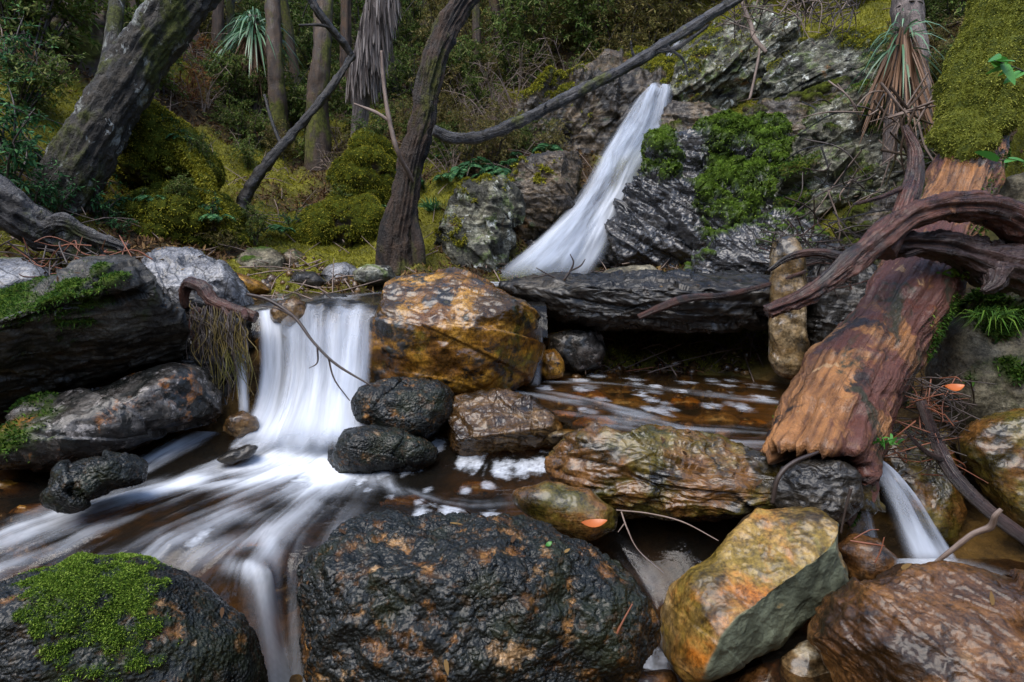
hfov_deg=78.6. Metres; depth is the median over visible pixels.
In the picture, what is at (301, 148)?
shrub
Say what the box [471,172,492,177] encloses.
fern
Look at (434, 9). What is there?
shrub
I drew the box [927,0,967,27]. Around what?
shrub
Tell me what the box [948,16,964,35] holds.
shrub
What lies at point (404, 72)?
shrub
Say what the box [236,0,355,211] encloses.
sapling
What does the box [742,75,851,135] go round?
rock outcrop
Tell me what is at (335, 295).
rock
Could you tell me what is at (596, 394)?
pebble
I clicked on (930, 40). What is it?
shrub
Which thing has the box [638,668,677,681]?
rock
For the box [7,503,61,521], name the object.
rock
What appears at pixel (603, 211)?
waterfall
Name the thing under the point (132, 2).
tree
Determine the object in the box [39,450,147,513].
rock
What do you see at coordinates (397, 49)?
shrub
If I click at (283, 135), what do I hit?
shrub
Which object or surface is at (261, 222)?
shrub
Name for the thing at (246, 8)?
shrub
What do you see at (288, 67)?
shrub
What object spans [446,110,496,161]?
shrub
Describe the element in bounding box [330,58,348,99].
shrub
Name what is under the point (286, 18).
tree
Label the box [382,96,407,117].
shrub
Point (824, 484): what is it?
boulder
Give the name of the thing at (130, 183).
shrub
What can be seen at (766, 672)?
rock
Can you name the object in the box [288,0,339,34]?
shrub
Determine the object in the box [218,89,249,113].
shrub
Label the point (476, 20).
tree
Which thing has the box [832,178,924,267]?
rock outcrop
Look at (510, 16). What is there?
shrub
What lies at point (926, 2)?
shrub
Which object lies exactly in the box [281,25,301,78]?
shrub
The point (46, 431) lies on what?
boulder
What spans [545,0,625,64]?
shrub
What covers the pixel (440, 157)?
fern
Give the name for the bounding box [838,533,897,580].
rock
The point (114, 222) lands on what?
shrub
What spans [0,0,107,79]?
shrub
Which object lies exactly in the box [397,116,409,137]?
shrub
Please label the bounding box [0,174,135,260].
root
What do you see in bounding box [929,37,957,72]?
shrub
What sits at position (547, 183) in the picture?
rock outcrop
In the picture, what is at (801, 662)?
rock
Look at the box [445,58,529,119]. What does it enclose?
dead bush
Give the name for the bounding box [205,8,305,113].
pandani
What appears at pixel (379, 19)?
shaggy trunk
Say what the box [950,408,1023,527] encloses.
boulder
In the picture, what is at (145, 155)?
mossy mound
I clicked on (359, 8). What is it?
shrub
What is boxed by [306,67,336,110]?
shrub
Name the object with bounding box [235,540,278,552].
rock
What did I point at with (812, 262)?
twig heap
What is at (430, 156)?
shrub
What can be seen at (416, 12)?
shrub
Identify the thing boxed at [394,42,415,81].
shrub
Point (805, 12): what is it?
twig heap
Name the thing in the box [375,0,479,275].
tree
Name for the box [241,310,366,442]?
cascade
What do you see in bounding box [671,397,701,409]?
pebble
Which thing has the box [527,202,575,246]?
rock outcrop
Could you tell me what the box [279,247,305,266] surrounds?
boulder
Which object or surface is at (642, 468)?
rock ledge
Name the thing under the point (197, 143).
shrub
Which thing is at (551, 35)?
shrub
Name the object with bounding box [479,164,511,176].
fern
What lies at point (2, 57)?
shrub
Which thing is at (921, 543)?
side fall
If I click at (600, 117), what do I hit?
cliff face
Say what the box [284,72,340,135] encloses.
shrub
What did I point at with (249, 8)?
shrub
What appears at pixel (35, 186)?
shrub
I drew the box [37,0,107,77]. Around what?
shrub
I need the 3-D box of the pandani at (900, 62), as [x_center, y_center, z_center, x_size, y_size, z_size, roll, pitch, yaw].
[2.953,-1.790,4.807,0.828,1.435,0.850,0,8,0]
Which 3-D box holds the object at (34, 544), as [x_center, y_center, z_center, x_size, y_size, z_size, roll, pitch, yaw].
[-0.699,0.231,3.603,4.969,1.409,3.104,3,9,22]
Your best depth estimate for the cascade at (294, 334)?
3.38 m
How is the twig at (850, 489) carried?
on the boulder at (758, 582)
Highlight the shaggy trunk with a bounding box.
[345,0,402,136]
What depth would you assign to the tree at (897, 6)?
5.06 m
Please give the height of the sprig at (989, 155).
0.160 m
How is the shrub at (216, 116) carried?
on the ground
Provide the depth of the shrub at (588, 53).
8.95 m
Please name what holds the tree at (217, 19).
on the ground
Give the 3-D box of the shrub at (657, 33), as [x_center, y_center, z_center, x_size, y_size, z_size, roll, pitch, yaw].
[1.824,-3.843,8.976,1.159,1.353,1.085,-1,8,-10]
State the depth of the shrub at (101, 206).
4.91 m
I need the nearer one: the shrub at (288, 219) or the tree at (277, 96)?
the shrub at (288, 219)
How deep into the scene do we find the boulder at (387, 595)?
1.52 m
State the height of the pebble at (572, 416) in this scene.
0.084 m
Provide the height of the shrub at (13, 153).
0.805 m
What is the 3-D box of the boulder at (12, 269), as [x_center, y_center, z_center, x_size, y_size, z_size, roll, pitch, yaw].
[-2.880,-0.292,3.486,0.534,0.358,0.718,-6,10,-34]
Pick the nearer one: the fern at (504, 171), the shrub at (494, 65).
the fern at (504, 171)
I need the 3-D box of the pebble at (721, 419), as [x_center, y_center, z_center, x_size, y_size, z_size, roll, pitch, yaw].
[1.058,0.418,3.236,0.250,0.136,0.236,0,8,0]
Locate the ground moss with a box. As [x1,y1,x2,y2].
[0,0,1023,388]
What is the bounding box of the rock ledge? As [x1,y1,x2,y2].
[544,421,885,521]
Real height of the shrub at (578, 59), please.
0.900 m
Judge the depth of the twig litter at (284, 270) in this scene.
4.94 m
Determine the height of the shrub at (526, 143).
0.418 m
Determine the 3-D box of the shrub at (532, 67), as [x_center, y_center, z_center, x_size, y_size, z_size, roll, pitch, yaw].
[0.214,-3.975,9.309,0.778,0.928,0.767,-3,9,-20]
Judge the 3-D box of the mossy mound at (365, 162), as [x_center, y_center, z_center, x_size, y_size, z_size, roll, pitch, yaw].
[-1.584,-1.681,6.658,0.906,1.110,1.084,0,8,0]
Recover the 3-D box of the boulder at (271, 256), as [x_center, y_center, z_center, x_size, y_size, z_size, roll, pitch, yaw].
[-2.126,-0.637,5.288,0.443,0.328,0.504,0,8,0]
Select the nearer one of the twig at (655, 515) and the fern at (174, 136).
the twig at (655, 515)
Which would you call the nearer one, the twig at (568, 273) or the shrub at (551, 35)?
the twig at (568, 273)
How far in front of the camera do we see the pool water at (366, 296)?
4.20 m
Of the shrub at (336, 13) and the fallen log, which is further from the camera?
the shrub at (336, 13)
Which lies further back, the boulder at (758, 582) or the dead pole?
the dead pole
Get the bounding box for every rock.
[0,479,43,498]
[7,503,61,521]
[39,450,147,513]
[141,246,254,306]
[217,444,257,464]
[223,410,258,438]
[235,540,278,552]
[236,272,271,294]
[269,296,311,326]
[288,271,326,290]
[314,293,350,299]
[321,262,356,281]
[352,264,394,285]
[379,494,430,511]
[445,388,562,464]
[453,480,502,499]
[511,481,617,540]
[538,349,564,379]
[603,265,656,272]
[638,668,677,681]
[726,658,781,681]
[780,640,832,681]
[806,243,876,347]
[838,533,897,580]
[999,172,1023,201]
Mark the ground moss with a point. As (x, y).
(356, 254)
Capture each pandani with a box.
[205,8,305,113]
[834,8,949,164]
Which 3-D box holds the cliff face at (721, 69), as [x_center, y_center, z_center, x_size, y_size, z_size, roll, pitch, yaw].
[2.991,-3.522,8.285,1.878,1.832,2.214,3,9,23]
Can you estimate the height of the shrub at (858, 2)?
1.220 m
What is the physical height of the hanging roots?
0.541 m
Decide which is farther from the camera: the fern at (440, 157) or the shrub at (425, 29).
the shrub at (425, 29)
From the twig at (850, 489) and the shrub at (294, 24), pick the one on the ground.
the shrub at (294, 24)
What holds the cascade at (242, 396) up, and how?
on the rock at (239, 424)
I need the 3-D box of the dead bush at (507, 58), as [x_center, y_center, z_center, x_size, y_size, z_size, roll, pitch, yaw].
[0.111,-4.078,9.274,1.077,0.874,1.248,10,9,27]
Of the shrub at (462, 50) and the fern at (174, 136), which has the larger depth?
the shrub at (462, 50)
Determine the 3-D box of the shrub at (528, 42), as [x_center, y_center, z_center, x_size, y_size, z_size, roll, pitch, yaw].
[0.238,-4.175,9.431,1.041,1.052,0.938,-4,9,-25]
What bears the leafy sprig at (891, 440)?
on the fallen log
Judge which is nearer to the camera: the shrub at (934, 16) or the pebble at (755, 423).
the pebble at (755, 423)
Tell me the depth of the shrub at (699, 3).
9.37 m
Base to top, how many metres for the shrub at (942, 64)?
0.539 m
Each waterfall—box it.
[512,83,667,268]
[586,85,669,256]
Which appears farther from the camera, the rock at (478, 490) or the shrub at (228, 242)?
the shrub at (228, 242)
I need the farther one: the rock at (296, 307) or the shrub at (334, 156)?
the shrub at (334, 156)
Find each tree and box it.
[30,0,222,216]
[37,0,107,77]
[127,0,136,18]
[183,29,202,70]
[211,0,224,62]
[226,0,236,62]
[264,0,288,136]
[280,0,300,83]
[303,0,333,171]
[338,0,351,119]
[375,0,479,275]
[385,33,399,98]
[472,1,480,73]
[489,0,505,59]
[889,0,932,127]
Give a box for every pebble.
[546,429,573,443]
[552,409,577,422]
[567,390,609,403]
[572,415,618,428]
[603,398,650,412]
[605,388,631,395]
[633,414,681,425]
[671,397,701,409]
[692,411,740,431]
[736,419,767,429]
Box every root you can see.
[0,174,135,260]
[178,276,258,348]
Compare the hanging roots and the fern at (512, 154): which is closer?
the hanging roots
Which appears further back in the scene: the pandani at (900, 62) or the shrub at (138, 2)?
the shrub at (138, 2)
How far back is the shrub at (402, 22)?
11.04 m
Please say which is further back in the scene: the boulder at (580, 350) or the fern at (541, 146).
the fern at (541, 146)
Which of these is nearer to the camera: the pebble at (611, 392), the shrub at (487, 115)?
the pebble at (611, 392)
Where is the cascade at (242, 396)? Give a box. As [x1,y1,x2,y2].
[238,348,246,409]
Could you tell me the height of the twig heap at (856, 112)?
1.412 m
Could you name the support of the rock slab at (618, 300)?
on the ground
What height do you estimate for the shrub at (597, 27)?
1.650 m
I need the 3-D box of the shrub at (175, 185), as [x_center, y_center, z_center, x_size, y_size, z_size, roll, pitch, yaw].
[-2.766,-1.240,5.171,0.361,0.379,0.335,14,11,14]
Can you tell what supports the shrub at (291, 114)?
on the ground
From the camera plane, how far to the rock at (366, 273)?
4.86 m
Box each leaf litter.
[0,3,1022,386]
[5,61,1012,674]
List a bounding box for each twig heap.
[7,235,152,277]
[583,360,732,383]
[713,0,874,44]
[742,211,870,298]
[783,80,931,248]
[870,72,935,186]
[884,370,996,484]
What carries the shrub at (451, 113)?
on the ground
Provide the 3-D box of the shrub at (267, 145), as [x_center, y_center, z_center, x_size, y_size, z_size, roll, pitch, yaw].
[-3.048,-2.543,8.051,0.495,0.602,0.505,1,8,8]
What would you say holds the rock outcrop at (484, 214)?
on the ground
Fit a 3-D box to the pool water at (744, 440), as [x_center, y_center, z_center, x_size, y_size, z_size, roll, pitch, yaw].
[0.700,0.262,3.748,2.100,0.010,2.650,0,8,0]
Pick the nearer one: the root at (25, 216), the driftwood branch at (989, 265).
the driftwood branch at (989, 265)
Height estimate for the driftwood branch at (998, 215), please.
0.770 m
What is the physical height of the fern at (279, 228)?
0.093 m
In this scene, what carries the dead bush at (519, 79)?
on the ground
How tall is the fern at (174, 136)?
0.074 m
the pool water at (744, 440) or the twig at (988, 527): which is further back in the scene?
the pool water at (744, 440)
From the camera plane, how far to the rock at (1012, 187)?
3.22 m
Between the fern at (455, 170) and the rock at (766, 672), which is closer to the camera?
the rock at (766, 672)
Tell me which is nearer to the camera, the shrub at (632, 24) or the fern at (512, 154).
the fern at (512, 154)
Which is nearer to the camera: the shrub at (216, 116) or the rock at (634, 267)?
the rock at (634, 267)
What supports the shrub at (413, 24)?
on the ground
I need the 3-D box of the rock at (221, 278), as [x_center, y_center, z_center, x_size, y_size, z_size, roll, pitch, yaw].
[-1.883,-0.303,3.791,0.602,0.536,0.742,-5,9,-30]
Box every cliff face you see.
[507,45,675,155]
[666,0,807,110]
[772,78,937,221]
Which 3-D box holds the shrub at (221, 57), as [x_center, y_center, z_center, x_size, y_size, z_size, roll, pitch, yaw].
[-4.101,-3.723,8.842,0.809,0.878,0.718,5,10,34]
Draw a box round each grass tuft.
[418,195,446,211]
[936,268,969,280]
[948,305,1023,334]
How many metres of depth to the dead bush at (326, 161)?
7.69 m
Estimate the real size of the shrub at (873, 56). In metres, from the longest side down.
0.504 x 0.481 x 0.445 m
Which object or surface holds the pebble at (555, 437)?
on the stream water at (309, 461)
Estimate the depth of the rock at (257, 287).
4.39 m
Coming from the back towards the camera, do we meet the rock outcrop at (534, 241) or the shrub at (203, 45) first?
the shrub at (203, 45)
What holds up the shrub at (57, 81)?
on the ground
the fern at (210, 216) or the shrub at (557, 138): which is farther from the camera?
the shrub at (557, 138)
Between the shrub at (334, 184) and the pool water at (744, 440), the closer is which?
the pool water at (744, 440)
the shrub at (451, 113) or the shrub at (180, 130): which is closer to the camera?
the shrub at (180, 130)
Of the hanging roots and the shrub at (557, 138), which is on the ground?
the shrub at (557, 138)
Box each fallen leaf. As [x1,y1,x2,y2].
[581,519,606,527]
[945,384,964,390]
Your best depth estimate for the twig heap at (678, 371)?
4.11 m
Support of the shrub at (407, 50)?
on the ground
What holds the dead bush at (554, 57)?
on the ground
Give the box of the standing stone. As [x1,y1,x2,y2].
[768,235,809,379]
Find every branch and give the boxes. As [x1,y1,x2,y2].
[354,50,413,182]
[741,1,767,100]
[763,125,1023,318]
[889,229,1023,296]
[904,399,1023,544]
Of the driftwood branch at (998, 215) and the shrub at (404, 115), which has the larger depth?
the shrub at (404, 115)
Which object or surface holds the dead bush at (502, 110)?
on the ground
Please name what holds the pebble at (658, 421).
on the ground
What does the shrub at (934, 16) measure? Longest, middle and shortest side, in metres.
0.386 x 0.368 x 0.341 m
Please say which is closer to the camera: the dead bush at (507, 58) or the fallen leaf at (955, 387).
the fallen leaf at (955, 387)
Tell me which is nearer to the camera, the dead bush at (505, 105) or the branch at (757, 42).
the branch at (757, 42)
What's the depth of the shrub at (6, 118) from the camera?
4.85 m
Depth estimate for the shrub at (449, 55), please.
9.62 m
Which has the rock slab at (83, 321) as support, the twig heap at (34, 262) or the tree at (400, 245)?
the twig heap at (34, 262)
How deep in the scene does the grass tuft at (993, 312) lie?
2.49 m
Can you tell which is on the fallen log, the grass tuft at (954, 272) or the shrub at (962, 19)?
the grass tuft at (954, 272)
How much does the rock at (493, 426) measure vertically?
0.429 m
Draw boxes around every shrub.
[0,0,65,47]
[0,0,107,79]
[0,1,38,75]
[0,35,88,125]
[0,37,67,106]
[0,71,59,151]
[0,101,51,193]
[0,103,10,161]
[7,119,53,162]
[14,158,69,207]
[25,165,84,214]
[86,178,127,223]
[93,187,147,221]
[96,206,137,237]
[113,179,135,192]
[122,0,144,29]
[122,0,198,102]
[125,0,142,14]
[161,113,187,132]
[163,166,202,197]
[168,57,220,103]
[178,128,221,171]
[182,11,212,55]
[182,32,229,77]
[187,42,255,110]
[196,218,243,254]
[197,42,240,92]
[199,0,264,60]
[199,57,242,95]
[199,189,225,230]
[202,94,256,142]
[208,0,253,26]
[215,94,274,152]
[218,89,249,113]
[219,40,290,113]
[227,132,262,169]
[235,0,263,23]
[235,0,265,46]
[235,0,338,68]
[236,198,275,245]
[244,57,311,127]
[255,119,296,159]
[272,132,299,157]
[277,207,302,236]
[281,7,355,76]
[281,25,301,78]
[282,40,310,87]
[284,64,308,88]
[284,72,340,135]
[288,0,301,36]
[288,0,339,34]
[289,130,305,163]
[300,0,364,41]
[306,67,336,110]
[307,1,359,67]
[324,149,347,167]
[325,175,351,197]
[328,64,384,139]
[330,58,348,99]
[331,114,379,150]
[337,103,395,140]
[351,0,419,53]
[371,55,399,107]
[381,111,402,138]
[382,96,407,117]
[385,38,424,100]
[386,93,412,135]
[387,48,413,79]
[392,40,406,63]
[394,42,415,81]
[396,0,432,44]
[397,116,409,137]
[399,8,431,55]
[404,0,490,51]
[405,41,471,111]
[407,0,487,59]
[417,47,463,67]
[421,0,501,35]
[424,121,451,162]
[427,8,493,73]
[432,122,467,168]
[436,97,467,129]
[437,93,474,132]
[441,23,494,105]
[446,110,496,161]
[453,36,499,75]
[459,64,505,118]
[465,98,528,163]
[470,44,511,86]
[473,105,505,130]
[480,0,558,50]
[480,0,567,83]
[490,0,567,74]
[490,37,545,86]
[499,24,563,85]
[499,115,533,149]
[504,39,550,87]
[510,6,564,69]
[515,126,538,152]
[528,0,589,52]
[531,112,556,142]
[533,118,572,151]
[545,0,605,33]
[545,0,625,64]
[562,47,620,66]
[565,0,641,42]
[571,23,649,64]
[590,0,669,54]
[609,0,717,41]
[620,16,672,56]
[632,0,720,55]
[777,0,833,11]
[819,0,871,11]
[861,47,886,76]
[873,36,888,52]
[875,20,937,51]
[924,0,936,20]
[925,0,944,19]
[925,0,958,32]
[926,14,958,46]
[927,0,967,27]
[928,33,956,83]
[928,40,951,77]
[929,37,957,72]
[929,49,948,74]
[931,35,954,73]
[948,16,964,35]
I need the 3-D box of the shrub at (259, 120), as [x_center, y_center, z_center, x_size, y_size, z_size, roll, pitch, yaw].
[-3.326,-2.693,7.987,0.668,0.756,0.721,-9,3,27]
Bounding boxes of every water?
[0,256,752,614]
[0,431,656,669]
[249,292,544,305]
[517,369,786,441]
[903,558,935,563]
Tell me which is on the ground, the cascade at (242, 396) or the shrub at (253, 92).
the shrub at (253, 92)
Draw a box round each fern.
[132,194,167,201]
[165,133,193,141]
[198,213,235,222]
[265,224,295,233]
[421,178,429,189]
[432,173,450,181]
[435,151,462,160]
[448,161,482,181]
[470,156,493,169]
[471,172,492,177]
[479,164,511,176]
[498,156,526,168]
[506,152,522,156]
[532,143,562,153]
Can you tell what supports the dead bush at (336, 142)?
on the ground
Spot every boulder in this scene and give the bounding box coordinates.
[0,257,51,288]
[0,362,224,471]
[0,551,268,681]
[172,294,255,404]
[234,246,285,271]
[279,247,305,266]
[296,509,661,681]
[327,424,437,482]
[351,376,453,438]
[365,267,545,395]
[546,328,606,372]
[660,506,848,681]
[770,458,863,526]
[807,560,1023,681]
[879,420,966,546]
[924,287,1023,431]
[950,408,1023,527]
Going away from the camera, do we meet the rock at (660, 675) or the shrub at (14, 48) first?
the rock at (660, 675)
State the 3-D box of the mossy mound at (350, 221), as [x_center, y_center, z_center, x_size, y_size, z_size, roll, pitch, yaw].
[-1.771,-1.196,6.519,1.122,0.682,1.210,0,8,0]
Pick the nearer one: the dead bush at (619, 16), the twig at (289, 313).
the twig at (289, 313)
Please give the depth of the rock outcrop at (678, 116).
7.17 m
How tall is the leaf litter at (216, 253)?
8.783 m
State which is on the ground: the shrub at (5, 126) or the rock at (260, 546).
the shrub at (5, 126)
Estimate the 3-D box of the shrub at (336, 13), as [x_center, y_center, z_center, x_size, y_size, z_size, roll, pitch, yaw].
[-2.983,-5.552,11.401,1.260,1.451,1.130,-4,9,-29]
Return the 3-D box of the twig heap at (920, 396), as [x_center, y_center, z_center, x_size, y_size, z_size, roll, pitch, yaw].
[1.657,0.367,2.490,0.548,0.548,0.458,0,8,0]
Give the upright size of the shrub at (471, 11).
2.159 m
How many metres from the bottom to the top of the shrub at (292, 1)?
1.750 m
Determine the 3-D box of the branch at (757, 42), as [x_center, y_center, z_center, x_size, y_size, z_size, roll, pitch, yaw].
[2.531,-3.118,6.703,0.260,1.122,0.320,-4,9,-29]
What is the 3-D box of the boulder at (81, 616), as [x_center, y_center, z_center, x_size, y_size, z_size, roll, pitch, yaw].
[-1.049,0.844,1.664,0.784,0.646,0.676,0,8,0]
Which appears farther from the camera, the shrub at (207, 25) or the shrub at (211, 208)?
the shrub at (207, 25)
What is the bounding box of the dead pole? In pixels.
[431,0,742,143]
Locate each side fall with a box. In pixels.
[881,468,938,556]
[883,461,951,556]
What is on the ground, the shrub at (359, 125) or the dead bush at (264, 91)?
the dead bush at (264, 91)
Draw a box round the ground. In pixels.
[0,0,1023,681]
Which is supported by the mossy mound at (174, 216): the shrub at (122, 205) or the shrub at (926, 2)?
the shrub at (122, 205)
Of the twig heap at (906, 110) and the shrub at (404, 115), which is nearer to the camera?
the twig heap at (906, 110)
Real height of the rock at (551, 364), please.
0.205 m
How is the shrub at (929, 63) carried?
on the ground
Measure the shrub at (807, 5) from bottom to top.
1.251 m
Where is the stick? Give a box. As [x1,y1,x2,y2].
[637,269,806,319]
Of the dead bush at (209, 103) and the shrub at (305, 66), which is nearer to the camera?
the dead bush at (209, 103)
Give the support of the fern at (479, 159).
on the ground
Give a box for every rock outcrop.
[433,172,525,272]
[506,150,583,242]
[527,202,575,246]
[590,109,793,269]
[658,100,720,131]
[683,207,831,274]
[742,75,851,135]
[755,25,892,103]
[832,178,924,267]
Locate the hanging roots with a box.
[186,301,258,404]
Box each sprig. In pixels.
[873,433,904,448]
[975,150,1023,165]
[986,54,1023,84]
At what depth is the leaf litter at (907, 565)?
1.65 m
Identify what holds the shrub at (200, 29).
on the ground
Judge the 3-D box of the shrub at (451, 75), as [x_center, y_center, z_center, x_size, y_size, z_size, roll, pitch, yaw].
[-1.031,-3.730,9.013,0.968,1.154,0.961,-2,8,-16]
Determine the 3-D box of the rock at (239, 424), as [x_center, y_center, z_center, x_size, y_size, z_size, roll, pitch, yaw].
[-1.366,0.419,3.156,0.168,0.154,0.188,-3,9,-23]
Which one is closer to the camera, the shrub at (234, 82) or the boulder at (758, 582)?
the boulder at (758, 582)
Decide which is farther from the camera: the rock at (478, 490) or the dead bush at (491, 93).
the dead bush at (491, 93)
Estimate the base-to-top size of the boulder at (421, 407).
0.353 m
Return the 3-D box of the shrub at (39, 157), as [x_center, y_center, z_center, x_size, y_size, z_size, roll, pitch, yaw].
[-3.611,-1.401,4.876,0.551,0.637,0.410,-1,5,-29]
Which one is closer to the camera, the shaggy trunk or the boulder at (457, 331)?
the boulder at (457, 331)
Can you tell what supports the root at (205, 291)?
attached to the rock slab at (83, 321)
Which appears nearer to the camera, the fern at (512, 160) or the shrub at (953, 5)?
the shrub at (953, 5)
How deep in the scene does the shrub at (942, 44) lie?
5.41 m
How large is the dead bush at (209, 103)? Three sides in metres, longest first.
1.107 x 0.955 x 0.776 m
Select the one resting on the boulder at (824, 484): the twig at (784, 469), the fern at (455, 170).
the twig at (784, 469)
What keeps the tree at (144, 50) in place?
on the ground
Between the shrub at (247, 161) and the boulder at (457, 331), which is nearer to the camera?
the boulder at (457, 331)
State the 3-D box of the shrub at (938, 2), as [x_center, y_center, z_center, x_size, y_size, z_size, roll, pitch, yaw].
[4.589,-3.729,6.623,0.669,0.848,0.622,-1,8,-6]
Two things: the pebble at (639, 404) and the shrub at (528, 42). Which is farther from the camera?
the shrub at (528, 42)
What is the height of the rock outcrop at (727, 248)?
0.864 m
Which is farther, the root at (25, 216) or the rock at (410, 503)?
the root at (25, 216)
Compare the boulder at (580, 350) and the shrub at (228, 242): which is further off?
the shrub at (228, 242)
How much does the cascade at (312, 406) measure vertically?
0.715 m
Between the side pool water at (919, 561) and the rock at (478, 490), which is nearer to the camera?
the side pool water at (919, 561)
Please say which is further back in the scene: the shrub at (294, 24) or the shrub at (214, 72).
the shrub at (294, 24)
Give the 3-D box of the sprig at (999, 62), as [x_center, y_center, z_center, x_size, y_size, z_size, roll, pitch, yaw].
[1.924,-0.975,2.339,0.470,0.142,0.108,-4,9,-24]
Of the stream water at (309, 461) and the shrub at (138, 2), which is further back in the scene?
the shrub at (138, 2)
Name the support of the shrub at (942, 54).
on the ground
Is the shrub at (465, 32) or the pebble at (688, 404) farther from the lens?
the shrub at (465, 32)
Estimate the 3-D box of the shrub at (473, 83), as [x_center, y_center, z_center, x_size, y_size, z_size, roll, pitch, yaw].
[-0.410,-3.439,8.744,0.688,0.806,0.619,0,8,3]
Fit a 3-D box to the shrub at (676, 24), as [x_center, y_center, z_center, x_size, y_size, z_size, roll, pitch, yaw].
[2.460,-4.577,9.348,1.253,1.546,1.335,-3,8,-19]
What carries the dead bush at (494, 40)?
on the ground
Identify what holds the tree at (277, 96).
on the ground
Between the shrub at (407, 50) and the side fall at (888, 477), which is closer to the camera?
the side fall at (888, 477)
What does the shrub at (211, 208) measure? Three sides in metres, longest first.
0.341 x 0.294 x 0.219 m
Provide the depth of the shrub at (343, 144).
8.22 m
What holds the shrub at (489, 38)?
on the ground
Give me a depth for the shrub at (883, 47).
6.11 m
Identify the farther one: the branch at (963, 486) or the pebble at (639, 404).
the pebble at (639, 404)
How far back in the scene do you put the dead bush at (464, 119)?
8.19 m
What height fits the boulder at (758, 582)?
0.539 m
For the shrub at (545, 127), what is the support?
on the ground
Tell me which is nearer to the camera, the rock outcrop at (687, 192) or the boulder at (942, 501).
the boulder at (942, 501)
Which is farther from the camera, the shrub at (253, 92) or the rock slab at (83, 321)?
the shrub at (253, 92)
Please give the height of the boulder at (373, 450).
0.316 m
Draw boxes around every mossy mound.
[114,100,227,192]
[117,178,249,253]
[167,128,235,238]
[284,191,383,247]
[324,127,397,210]
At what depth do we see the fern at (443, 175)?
6.84 m
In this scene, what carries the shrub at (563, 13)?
on the ground
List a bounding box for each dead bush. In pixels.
[168,52,231,111]
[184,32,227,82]
[240,63,290,107]
[314,143,348,170]
[330,110,349,151]
[425,136,467,172]
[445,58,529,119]
[446,62,495,104]
[454,91,510,128]
[469,42,555,106]
[479,94,542,134]
[484,27,502,61]
[484,34,556,87]
[493,91,513,116]
[513,34,595,81]
[601,0,642,44]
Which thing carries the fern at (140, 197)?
on the mossy mound at (174, 216)
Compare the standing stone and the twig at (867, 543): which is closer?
the twig at (867, 543)
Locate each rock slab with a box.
[0,254,189,411]
[498,268,811,333]
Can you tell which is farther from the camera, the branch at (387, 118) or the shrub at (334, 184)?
the shrub at (334, 184)
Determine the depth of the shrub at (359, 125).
6.46 m
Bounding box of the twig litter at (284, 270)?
[0,0,1000,382]
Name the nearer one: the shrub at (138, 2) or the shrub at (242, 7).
the shrub at (138, 2)
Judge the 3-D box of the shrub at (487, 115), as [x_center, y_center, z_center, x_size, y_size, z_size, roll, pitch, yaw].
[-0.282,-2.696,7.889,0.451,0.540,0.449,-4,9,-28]
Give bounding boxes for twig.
[246,293,370,400]
[531,254,585,279]
[616,509,718,572]
[616,604,632,633]
[770,451,819,503]
[840,487,852,533]
[850,529,884,562]
[935,508,1002,560]
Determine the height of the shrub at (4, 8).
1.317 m
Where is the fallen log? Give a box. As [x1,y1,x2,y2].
[761,0,1023,528]
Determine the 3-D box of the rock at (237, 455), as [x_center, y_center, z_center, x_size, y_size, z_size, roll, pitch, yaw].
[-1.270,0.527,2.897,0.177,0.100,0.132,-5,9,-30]
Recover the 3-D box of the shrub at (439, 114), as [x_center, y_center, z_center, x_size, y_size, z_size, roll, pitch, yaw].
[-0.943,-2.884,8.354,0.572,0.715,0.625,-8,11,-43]
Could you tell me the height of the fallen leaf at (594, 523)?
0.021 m
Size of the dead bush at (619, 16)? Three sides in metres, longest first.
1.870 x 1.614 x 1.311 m
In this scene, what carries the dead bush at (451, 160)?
on the ground
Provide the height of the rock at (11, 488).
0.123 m
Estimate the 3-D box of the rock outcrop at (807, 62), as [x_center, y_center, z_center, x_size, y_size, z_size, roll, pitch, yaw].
[3.703,-2.965,7.163,1.724,1.333,1.517,5,9,31]
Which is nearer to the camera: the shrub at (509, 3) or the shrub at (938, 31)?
the shrub at (938, 31)
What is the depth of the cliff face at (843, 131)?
5.04 m
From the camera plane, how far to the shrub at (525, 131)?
7.85 m
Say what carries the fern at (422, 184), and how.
on the ground
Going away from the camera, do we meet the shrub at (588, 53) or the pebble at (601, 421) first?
the pebble at (601, 421)
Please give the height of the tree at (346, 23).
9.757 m
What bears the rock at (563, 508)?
on the stream water at (309, 461)
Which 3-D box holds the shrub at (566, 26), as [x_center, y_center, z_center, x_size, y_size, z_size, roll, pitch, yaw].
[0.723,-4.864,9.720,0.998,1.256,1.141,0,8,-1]

